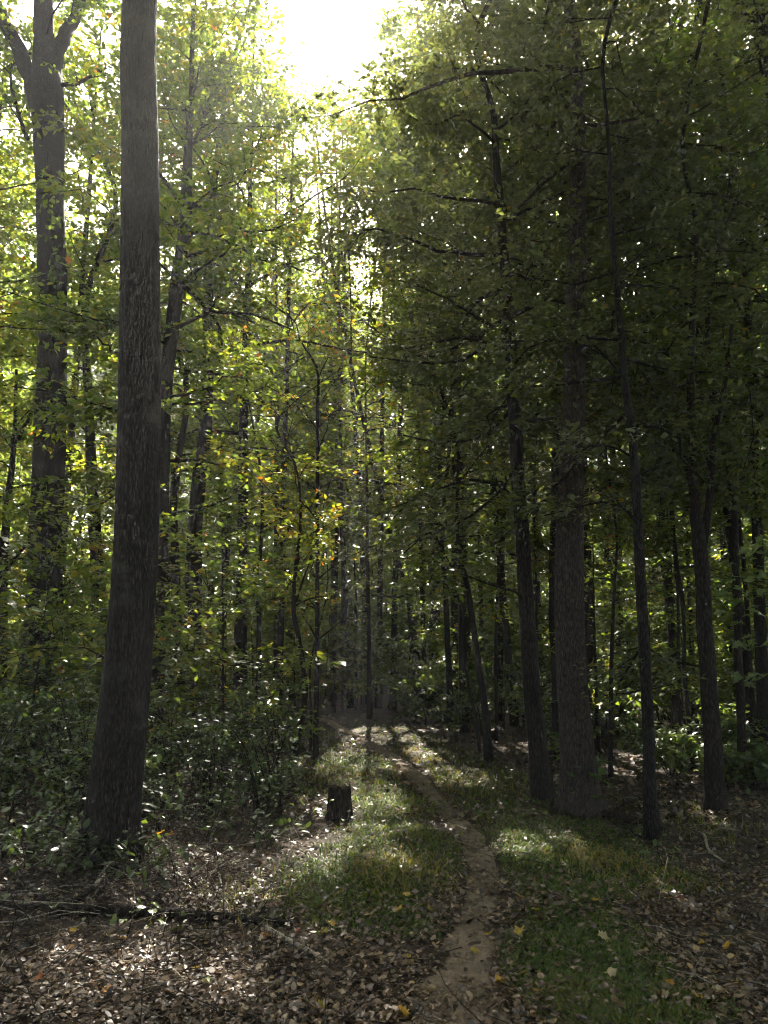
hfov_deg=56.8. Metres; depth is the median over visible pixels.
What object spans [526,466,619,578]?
tree
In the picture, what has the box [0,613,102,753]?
sapling
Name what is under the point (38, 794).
seedling
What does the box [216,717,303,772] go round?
shrub
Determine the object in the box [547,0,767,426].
tree
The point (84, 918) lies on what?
seedling
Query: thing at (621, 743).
shrub
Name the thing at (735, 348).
tree
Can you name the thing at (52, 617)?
sapling
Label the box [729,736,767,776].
shrub
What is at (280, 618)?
tree
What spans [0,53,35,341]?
tree
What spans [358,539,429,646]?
tree
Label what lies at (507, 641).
tree
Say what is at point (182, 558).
tree
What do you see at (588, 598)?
tree
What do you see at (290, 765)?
shrub
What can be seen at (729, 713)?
shrub
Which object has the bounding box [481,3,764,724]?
tree
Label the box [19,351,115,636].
tree
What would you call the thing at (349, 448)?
tree
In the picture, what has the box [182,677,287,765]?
shrub
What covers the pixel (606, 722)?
shrub
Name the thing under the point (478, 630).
sapling
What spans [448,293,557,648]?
tree
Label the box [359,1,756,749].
tree
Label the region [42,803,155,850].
shrub
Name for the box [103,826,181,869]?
shrub
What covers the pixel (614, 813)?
fallen branch
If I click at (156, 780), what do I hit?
seedling
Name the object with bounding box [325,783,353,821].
tree stump
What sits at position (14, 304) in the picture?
tree
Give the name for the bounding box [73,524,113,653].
tree
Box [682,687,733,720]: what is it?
shrub
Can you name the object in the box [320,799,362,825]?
seedling
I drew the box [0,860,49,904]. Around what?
fallen branch
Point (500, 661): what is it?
tree
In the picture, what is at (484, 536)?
tree
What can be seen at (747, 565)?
tree
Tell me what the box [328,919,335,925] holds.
fallen leaf
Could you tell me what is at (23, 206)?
tree
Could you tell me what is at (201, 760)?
shrub
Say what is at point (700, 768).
shrub
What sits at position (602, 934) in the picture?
fallen leaf
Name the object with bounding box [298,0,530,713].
tree
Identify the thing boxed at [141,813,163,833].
seedling
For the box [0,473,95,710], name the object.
sapling
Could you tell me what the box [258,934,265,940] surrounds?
brown leaf
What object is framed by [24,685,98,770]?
shrub
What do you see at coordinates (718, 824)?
grass tuft
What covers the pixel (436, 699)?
shrub
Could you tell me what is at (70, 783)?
shrub
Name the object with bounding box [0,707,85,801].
shrub
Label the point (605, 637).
sapling
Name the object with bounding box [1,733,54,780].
shrub
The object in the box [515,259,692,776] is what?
sapling
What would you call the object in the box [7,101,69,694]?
vine
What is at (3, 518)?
sapling
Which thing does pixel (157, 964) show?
twig litter
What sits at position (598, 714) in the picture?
shrub
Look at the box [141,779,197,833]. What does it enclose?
shrub
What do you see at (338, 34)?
sky
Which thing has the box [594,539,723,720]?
sapling
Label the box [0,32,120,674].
tree
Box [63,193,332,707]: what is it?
tree
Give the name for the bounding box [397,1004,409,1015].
fallen leaf
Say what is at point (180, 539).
sapling
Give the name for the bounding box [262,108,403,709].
tree
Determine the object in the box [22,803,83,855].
seedling
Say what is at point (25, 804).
fallen branch
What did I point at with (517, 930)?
fallen leaf
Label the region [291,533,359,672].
tree
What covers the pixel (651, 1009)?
grass
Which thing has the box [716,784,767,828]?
seedling
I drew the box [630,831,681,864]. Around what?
seedling
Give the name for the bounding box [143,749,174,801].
shrub
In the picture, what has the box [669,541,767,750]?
sapling
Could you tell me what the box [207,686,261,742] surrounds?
shrub
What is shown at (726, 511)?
tree
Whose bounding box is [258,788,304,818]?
seedling
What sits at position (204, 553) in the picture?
tree
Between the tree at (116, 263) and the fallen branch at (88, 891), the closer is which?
the fallen branch at (88, 891)
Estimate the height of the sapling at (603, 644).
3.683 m
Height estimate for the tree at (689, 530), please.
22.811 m
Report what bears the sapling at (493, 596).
on the forest floor
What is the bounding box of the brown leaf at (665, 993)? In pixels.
[661,988,668,997]
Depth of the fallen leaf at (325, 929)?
4.22 m
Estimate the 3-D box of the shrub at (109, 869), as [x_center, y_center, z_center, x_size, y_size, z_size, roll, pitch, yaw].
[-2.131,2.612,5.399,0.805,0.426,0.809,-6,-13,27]
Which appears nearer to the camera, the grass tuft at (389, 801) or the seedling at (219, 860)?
the seedling at (219, 860)
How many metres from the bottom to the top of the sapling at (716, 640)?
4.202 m
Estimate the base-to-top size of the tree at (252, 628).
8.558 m
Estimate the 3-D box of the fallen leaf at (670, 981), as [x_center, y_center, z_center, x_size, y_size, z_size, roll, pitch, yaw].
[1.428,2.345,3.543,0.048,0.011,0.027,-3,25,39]
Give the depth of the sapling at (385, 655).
22.97 m
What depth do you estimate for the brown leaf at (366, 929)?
4.21 m
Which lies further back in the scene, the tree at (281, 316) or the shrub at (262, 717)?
the tree at (281, 316)
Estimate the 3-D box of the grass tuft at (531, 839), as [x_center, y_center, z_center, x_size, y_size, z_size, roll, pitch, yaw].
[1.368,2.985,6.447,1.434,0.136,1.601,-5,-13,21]
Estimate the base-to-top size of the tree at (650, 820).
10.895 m
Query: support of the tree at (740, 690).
on the forest floor
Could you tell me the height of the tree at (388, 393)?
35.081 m
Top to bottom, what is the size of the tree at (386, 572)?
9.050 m
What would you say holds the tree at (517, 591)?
on the forest floor
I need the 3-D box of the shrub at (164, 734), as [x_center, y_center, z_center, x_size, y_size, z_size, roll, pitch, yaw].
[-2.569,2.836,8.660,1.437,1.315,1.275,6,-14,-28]
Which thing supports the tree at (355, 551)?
on the forest floor
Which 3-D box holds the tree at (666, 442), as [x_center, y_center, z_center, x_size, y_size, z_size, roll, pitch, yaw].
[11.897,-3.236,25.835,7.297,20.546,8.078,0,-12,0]
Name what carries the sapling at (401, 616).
on the forest floor
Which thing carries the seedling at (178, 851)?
on the forest floor
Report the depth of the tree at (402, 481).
36.14 m
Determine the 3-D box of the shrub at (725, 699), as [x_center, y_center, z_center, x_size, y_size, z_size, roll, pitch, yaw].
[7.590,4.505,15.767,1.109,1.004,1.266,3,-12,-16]
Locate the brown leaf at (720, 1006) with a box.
[716,1003,726,1010]
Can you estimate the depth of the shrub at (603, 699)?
15.09 m
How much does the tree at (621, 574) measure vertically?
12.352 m
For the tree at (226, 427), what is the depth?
25.38 m
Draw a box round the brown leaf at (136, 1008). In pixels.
[133,1002,143,1012]
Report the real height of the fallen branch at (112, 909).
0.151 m
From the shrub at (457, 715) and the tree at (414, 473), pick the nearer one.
the shrub at (457, 715)
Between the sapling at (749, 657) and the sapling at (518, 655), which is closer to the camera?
the sapling at (749, 657)
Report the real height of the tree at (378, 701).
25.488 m
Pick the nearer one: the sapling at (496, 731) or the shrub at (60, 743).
the shrub at (60, 743)
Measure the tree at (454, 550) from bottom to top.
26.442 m
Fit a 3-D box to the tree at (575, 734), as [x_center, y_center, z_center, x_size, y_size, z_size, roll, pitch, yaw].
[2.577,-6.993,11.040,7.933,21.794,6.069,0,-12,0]
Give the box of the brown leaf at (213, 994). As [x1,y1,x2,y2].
[210,989,216,997]
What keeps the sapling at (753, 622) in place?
on the forest floor
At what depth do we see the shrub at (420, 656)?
28.65 m
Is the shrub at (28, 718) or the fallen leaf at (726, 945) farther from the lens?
the shrub at (28, 718)
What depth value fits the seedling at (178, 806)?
6.85 m
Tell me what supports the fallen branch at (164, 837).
on the forest floor
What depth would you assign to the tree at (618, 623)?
21.95 m
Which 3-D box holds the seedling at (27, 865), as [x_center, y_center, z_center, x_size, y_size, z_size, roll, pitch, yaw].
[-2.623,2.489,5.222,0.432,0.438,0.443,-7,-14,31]
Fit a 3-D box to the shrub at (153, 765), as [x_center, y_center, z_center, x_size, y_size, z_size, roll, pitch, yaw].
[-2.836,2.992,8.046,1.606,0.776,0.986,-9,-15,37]
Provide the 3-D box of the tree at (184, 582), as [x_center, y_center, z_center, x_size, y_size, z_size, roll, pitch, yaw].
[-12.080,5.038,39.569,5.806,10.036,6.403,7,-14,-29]
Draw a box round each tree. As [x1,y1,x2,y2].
[0,0,119,449]
[0,0,169,750]
[0,0,262,602]
[0,0,308,551]
[0,0,336,537]
[0,0,367,761]
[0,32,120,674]
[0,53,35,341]
[0,53,68,495]
[0,101,199,699]
[0,148,109,501]
[0,182,16,466]
[0,257,79,531]
[0,310,31,549]
[0,311,31,554]
[0,323,112,739]
[0,481,26,623]
[7,0,350,740]
[8,442,112,633]
[8,446,89,595]
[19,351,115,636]
[31,4,299,531]
[47,0,440,734]
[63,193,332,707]
[72,438,115,606]
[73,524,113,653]
[74,0,160,873]
[76,508,209,637]
[82,104,275,599]
[105,0,317,505]
[169,298,280,691]
[169,408,271,702]
[169,523,204,686]
[177,173,321,703]
[181,49,389,688]
[184,192,354,699]
[189,74,402,720]
[204,124,336,685]
[216,596,272,654]
[230,128,358,693]
[247,532,326,688]
[248,102,418,701]
[248,504,322,643]
[260,79,405,706]
[261,84,479,718]
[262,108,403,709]
[264,373,375,670]
[267,98,415,707]
[269,89,410,703]
[275,0,733,801]
[278,129,414,641]
[281,98,464,707]
[287,0,767,819]
[287,125,447,716]
[291,261,592,761]
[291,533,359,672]
[292,0,552,711]
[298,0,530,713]
[302,115,503,710]
[302,190,385,601]
[320,243,451,586]
[323,199,396,689]
[323,418,426,640]
[323,445,388,650]
[324,222,552,729]
[330,0,492,708]
[334,1,647,725]
[339,161,642,732]
[343,261,525,706]
[344,117,475,702]
[344,140,427,695]
[346,524,442,695]
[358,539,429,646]
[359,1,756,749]
[371,19,561,709]
[372,267,448,596]
[373,0,576,720]
[373,161,540,497]
[388,335,549,694]
[397,0,767,761]
[400,350,548,600]
[407,1,737,725]
[407,305,628,660]
[410,542,477,645]
[434,0,767,840]
[436,88,598,675]
[441,478,542,670]
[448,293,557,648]
[450,439,527,574]
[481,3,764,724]
[483,0,767,783]
[484,539,548,679]
[489,130,590,497]
[497,40,681,716]
[498,469,549,590]
[499,0,767,813]
[504,0,767,735]
[521,0,767,727]
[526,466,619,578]
[527,6,732,700]
[533,0,767,506]
[543,563,628,640]
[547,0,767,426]
[553,0,767,727]
[588,0,767,747]
[588,398,650,634]
[590,494,653,644]
[594,206,767,643]
[606,411,753,730]
[621,311,767,548]
[623,428,684,648]
[629,391,767,641]
[633,270,767,553]
[645,538,718,642]
[651,506,719,631]
[684,12,767,363]
[688,1,765,533]
[699,271,767,598]
[701,449,767,637]
[708,513,767,644]
[721,69,767,534]
[732,303,767,566]
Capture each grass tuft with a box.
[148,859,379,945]
[242,840,420,914]
[291,780,480,826]
[299,834,474,906]
[303,751,431,776]
[386,765,535,809]
[446,820,617,866]
[494,829,763,925]
[530,832,652,881]
[609,791,767,855]
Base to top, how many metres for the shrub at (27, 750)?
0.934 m
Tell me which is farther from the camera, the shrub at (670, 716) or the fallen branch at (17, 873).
the shrub at (670, 716)
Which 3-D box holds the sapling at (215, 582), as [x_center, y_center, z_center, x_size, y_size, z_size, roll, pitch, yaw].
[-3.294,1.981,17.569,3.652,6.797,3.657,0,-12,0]
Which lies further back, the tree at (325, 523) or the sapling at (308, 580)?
the tree at (325, 523)
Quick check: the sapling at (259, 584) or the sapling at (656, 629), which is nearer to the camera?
the sapling at (259, 584)
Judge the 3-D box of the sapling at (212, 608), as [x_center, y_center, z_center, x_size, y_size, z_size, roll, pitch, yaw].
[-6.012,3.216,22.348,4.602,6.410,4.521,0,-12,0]
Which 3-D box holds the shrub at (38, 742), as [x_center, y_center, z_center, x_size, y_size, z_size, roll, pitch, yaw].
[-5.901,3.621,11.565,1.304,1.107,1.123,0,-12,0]
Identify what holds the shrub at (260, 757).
on the forest floor
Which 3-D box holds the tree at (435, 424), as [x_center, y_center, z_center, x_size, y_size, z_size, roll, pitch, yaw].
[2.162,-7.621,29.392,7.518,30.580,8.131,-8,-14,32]
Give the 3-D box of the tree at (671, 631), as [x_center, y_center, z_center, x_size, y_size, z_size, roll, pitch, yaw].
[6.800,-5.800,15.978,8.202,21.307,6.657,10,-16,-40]
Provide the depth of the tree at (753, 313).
18.25 m
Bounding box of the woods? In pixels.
[0,144,767,679]
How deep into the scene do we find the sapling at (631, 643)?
32.01 m
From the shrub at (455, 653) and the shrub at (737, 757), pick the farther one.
the shrub at (455, 653)
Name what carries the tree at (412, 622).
on the forest floor
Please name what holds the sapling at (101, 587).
on the forest floor
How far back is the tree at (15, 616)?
17.49 m
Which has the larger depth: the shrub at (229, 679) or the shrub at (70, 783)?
the shrub at (229, 679)
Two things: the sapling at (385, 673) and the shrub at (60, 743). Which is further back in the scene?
the sapling at (385, 673)
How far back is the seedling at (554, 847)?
5.99 m
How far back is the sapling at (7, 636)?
13.97 m
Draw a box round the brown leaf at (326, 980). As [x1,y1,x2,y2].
[323,976,329,983]
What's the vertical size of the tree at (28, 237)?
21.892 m
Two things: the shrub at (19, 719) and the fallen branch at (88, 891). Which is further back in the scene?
the shrub at (19, 719)
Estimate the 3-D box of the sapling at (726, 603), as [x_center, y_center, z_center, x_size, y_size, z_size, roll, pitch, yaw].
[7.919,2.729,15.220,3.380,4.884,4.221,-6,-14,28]
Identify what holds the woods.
on the forest floor
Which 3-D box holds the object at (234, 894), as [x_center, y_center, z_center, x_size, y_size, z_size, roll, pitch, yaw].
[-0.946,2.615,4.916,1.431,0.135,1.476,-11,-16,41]
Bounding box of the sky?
[0,0,764,662]
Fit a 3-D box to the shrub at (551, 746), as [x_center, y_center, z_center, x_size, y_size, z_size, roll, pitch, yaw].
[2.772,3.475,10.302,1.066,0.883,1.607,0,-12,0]
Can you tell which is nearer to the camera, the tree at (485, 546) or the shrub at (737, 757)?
the shrub at (737, 757)
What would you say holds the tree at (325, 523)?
on the forest floor
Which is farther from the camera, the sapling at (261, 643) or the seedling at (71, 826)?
the sapling at (261, 643)
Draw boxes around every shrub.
[0,664,69,764]
[0,678,89,788]
[0,682,68,791]
[0,685,60,762]
[0,686,151,824]
[0,688,48,768]
[0,702,61,765]
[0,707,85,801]
[0,736,80,794]
[0,761,52,826]
[0,785,85,846]
[0,805,41,857]
[0,818,78,872]
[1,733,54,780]
[2,659,151,793]
[4,693,96,781]
[7,817,148,879]
[13,715,88,788]
[14,738,161,820]
[21,744,85,795]
[22,659,153,793]
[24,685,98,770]
[29,832,146,882]
[33,715,90,774]
[40,732,160,816]
[41,760,89,815]
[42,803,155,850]
[48,720,93,781]
[64,833,188,889]
[78,741,180,808]
[81,677,174,728]
[96,690,210,791]
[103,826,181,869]
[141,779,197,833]
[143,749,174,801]
[144,689,231,796]
[144,754,220,822]
[146,681,190,758]
[147,693,270,809]
[147,704,237,792]
[163,676,203,758]
[165,772,268,842]
[178,716,229,754]
[179,686,237,751]
[180,685,325,814]
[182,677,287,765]
[195,754,269,805]
[198,637,232,706]
[200,675,260,742]
[206,791,310,848]
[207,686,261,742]
[213,767,301,817]
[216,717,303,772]
[217,723,288,754]
[218,657,320,785]
[226,666,232,695]
[231,741,328,796]
[231,767,312,805]
[247,648,272,685]
[248,683,301,736]
[389,651,428,699]
[392,690,423,723]
[407,650,482,719]
[417,688,473,740]
[434,634,504,718]
[457,670,507,735]
[476,659,522,729]
[498,664,540,727]
[498,671,551,716]
[499,666,551,726]
[500,668,603,742]
[508,691,605,738]
[509,662,603,709]
[520,709,605,739]
[539,664,551,695]
[546,726,625,780]
[547,668,615,716]
[590,668,622,728]
[593,661,640,735]
[598,661,632,728]
[598,674,657,733]
[599,687,661,747]
[613,720,702,775]
[618,714,721,777]
[621,695,641,720]
[633,663,693,731]
[633,722,695,759]
[651,665,684,719]
[667,736,764,787]
[667,738,750,779]
[680,715,767,762]
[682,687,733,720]
[690,692,735,725]
[690,736,764,771]
[694,727,761,743]
[718,686,735,720]
[720,708,749,730]
[722,733,767,788]
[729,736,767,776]
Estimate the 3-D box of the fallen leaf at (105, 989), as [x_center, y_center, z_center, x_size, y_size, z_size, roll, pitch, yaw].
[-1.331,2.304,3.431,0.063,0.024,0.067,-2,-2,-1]
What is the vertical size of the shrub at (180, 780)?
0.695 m
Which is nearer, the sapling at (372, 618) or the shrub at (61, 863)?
the shrub at (61, 863)
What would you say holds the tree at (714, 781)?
on the forest floor
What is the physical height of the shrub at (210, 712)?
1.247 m
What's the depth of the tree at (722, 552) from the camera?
18.72 m
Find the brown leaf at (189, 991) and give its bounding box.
[185,987,193,994]
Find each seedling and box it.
[0,865,62,941]
[1,823,60,872]
[2,781,60,815]
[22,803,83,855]
[62,775,88,830]
[82,898,103,926]
[106,897,160,935]
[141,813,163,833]
[144,777,174,818]
[147,909,186,934]
[149,844,200,878]
[175,784,218,831]
[193,838,237,877]
[217,787,265,825]
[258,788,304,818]
[316,767,337,785]
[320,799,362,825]
[549,840,575,857]
[566,765,612,818]
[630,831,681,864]
[656,755,700,801]
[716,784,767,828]
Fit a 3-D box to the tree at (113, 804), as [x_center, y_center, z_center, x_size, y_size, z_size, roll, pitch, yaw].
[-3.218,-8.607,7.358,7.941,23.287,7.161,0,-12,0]
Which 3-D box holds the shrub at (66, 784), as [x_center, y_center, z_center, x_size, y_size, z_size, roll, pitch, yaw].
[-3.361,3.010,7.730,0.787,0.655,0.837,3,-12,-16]
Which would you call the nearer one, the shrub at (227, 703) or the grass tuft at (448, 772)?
the grass tuft at (448, 772)
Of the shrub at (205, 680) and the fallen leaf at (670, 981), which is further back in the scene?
the shrub at (205, 680)
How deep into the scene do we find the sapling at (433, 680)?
19.30 m
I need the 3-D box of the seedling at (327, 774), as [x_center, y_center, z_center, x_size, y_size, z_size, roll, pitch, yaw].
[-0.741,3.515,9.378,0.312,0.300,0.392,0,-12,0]
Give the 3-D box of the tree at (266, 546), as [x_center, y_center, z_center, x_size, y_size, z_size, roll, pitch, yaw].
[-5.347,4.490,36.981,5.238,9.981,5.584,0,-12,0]
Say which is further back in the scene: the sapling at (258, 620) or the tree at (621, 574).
the tree at (621, 574)
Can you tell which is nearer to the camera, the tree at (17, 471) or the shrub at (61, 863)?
the shrub at (61, 863)
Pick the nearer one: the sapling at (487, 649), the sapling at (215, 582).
the sapling at (215, 582)
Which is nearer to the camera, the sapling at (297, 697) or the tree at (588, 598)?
the tree at (588, 598)
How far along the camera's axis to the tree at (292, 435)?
28.28 m
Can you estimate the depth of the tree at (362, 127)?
22.46 m
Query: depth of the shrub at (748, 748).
10.45 m
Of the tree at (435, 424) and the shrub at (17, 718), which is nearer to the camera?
the shrub at (17, 718)
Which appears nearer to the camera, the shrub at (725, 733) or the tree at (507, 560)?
the shrub at (725, 733)
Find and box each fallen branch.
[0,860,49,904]
[3,793,76,806]
[46,873,105,912]
[49,899,304,926]
[92,886,104,900]
[149,821,177,870]
[263,925,328,962]
[550,799,664,831]
[635,882,694,886]
[702,832,724,861]
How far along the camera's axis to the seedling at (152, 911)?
4.24 m
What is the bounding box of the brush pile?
[0,879,131,954]
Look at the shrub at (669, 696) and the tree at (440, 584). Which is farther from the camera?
the tree at (440, 584)
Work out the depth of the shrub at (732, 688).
16.23 m
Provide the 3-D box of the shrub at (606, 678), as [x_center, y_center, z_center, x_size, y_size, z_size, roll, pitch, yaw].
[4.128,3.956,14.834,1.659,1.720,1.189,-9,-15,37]
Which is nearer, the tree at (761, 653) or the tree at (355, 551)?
the tree at (761, 653)
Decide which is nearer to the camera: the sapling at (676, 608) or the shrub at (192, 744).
the shrub at (192, 744)
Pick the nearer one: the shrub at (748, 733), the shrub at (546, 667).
the shrub at (748, 733)
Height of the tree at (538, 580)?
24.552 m
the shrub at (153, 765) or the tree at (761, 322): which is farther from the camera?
the tree at (761, 322)
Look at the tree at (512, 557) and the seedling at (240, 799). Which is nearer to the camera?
the seedling at (240, 799)
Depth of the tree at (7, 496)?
15.34 m
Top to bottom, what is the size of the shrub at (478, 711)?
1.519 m
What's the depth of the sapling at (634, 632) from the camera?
15.97 m
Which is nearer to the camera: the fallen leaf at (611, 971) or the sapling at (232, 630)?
the fallen leaf at (611, 971)
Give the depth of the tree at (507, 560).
29.88 m
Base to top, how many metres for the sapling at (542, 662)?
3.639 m
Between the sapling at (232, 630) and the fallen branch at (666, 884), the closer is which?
the fallen branch at (666, 884)
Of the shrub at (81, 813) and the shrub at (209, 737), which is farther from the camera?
the shrub at (209, 737)
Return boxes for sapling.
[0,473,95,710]
[0,489,77,659]
[0,503,97,655]
[0,503,223,782]
[0,505,111,713]
[0,511,286,744]
[0,535,40,615]
[0,562,196,760]
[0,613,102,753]
[3,522,209,723]
[7,574,101,716]
[8,428,115,709]
[61,485,230,699]
[81,515,345,770]
[163,590,294,747]
[165,519,265,701]
[167,410,298,721]
[177,270,420,760]
[181,328,328,732]
[186,457,327,728]
[202,583,309,692]
[210,556,322,698]
[212,623,269,682]
[231,359,365,769]
[241,414,413,749]
[247,586,342,709]
[248,618,284,665]
[249,604,325,690]
[262,614,324,699]
[267,562,386,706]
[286,612,339,699]
[287,623,390,712]
[306,427,548,752]
[306,518,386,709]
[319,559,412,704]
[319,620,421,709]
[320,608,400,688]
[333,608,444,707]
[344,594,468,724]
[347,566,470,713]
[360,589,428,692]
[382,583,482,686]
[390,555,495,689]
[391,556,519,699]
[405,541,541,686]
[426,398,602,741]
[438,556,543,711]
[449,574,518,683]
[467,595,550,721]
[471,601,519,695]
[473,502,652,688]
[482,441,746,752]
[511,628,550,684]
[513,578,607,656]
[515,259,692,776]
[543,352,767,768]
[549,311,767,759]
[592,511,724,719]
[593,567,721,713]
[594,535,698,709]
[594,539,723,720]
[595,506,767,736]
[595,524,754,731]
[595,615,651,670]
[616,602,682,689]
[636,595,695,645]
[644,239,767,749]
[652,608,727,706]
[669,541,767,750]
[680,531,767,721]
[690,564,767,719]
[709,534,767,687]
[714,631,754,680]
[730,570,767,727]
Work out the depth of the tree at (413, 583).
12.55 m
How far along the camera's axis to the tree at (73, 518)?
27.91 m
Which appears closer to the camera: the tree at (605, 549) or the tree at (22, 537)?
the tree at (605, 549)
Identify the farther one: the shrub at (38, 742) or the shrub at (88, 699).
the shrub at (38, 742)
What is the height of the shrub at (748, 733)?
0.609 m
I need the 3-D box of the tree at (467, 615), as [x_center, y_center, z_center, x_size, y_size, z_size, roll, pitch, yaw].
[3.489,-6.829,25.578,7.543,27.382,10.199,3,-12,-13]
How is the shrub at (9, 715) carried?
on the forest floor
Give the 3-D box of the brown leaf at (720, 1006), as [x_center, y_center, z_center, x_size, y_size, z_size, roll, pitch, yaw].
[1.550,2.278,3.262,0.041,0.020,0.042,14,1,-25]
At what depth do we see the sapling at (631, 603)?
13.04 m
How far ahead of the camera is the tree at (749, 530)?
15.38 m
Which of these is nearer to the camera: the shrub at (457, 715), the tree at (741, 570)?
the shrub at (457, 715)
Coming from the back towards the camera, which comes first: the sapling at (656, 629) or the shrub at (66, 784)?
the sapling at (656, 629)
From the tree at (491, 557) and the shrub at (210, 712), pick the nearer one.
the shrub at (210, 712)
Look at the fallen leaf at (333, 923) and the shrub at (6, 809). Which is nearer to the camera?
the fallen leaf at (333, 923)
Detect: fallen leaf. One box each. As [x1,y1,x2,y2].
[34,972,42,979]
[101,985,114,992]
[202,975,211,981]
[314,999,326,1008]
[321,927,327,932]
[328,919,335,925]
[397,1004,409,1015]
[470,946,477,952]
[495,974,505,983]
[513,925,523,935]
[598,930,611,941]
[605,967,616,976]
[665,979,674,984]
[722,940,731,948]
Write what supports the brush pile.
on the forest floor
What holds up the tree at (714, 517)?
on the forest floor
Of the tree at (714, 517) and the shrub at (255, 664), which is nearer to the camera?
the tree at (714, 517)
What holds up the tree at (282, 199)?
on the forest floor
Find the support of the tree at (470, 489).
on the forest floor
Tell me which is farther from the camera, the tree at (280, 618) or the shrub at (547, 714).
the tree at (280, 618)
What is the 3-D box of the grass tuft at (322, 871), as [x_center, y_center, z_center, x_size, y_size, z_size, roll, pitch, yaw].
[-0.356,2.670,5.278,1.274,0.180,1.586,0,-12,0]
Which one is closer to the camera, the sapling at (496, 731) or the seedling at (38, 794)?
the seedling at (38, 794)
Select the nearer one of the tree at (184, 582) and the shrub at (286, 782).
the shrub at (286, 782)
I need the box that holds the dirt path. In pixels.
[293,711,511,1023]
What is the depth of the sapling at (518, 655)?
24.92 m
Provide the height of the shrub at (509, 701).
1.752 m
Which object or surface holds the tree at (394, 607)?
on the forest floor
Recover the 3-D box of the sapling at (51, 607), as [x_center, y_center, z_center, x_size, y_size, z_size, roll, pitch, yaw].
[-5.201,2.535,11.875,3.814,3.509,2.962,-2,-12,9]
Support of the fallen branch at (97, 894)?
on the forest floor
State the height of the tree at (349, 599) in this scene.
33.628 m
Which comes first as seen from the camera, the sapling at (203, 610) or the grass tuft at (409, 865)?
the grass tuft at (409, 865)
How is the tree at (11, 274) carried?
on the forest floor
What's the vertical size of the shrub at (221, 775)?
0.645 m
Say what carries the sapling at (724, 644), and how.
on the forest floor
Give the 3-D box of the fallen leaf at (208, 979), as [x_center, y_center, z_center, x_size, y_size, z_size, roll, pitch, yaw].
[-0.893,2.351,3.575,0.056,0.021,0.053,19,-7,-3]
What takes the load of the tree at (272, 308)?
on the forest floor
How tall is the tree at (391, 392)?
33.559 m
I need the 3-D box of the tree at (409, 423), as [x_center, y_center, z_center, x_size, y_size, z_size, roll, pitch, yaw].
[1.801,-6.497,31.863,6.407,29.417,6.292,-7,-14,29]
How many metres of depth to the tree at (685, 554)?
43.50 m
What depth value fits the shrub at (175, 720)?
8.94 m
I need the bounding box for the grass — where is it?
[3,712,767,1023]
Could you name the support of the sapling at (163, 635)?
on the forest floor
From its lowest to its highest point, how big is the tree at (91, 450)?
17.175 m
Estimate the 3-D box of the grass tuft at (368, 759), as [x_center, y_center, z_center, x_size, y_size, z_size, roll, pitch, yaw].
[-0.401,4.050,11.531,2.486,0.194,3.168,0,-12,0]
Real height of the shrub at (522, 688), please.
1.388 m
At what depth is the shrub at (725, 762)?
9.47 m
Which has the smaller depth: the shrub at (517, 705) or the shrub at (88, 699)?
the shrub at (88, 699)
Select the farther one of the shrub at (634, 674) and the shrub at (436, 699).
the shrub at (436, 699)
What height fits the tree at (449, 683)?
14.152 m
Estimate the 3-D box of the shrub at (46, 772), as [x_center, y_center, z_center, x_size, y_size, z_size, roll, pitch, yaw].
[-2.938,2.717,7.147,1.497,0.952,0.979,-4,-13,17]
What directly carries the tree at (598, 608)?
on the forest floor
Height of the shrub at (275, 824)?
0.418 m
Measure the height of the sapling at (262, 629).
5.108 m
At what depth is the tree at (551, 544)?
13.74 m
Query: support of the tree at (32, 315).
on the forest floor
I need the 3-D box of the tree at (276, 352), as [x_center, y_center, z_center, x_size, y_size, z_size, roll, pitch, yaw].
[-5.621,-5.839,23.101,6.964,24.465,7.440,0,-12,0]
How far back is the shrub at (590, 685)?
12.72 m
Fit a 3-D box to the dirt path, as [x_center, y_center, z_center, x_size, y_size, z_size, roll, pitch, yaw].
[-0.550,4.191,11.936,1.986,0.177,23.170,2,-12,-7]
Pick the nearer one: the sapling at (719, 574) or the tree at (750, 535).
the sapling at (719, 574)
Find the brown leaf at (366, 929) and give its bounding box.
[363,927,368,933]
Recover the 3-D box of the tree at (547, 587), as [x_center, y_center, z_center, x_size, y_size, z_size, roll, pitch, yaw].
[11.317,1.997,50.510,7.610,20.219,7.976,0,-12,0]
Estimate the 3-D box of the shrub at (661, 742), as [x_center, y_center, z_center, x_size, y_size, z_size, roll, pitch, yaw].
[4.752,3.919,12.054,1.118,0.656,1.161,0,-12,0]
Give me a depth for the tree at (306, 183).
25.43 m
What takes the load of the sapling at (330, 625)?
on the forest floor
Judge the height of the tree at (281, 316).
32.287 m
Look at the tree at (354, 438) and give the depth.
31.26 m
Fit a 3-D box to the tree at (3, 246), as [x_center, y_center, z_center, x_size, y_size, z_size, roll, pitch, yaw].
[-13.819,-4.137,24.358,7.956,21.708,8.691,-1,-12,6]
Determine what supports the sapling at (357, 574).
on the forest floor
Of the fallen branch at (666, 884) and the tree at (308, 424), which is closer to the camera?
the fallen branch at (666, 884)
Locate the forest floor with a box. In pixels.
[0,676,767,1023]
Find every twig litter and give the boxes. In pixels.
[0,758,767,1023]
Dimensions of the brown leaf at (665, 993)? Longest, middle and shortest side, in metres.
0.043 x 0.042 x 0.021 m
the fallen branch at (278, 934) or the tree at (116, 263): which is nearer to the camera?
the fallen branch at (278, 934)
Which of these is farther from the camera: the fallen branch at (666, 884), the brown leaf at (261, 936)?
the fallen branch at (666, 884)

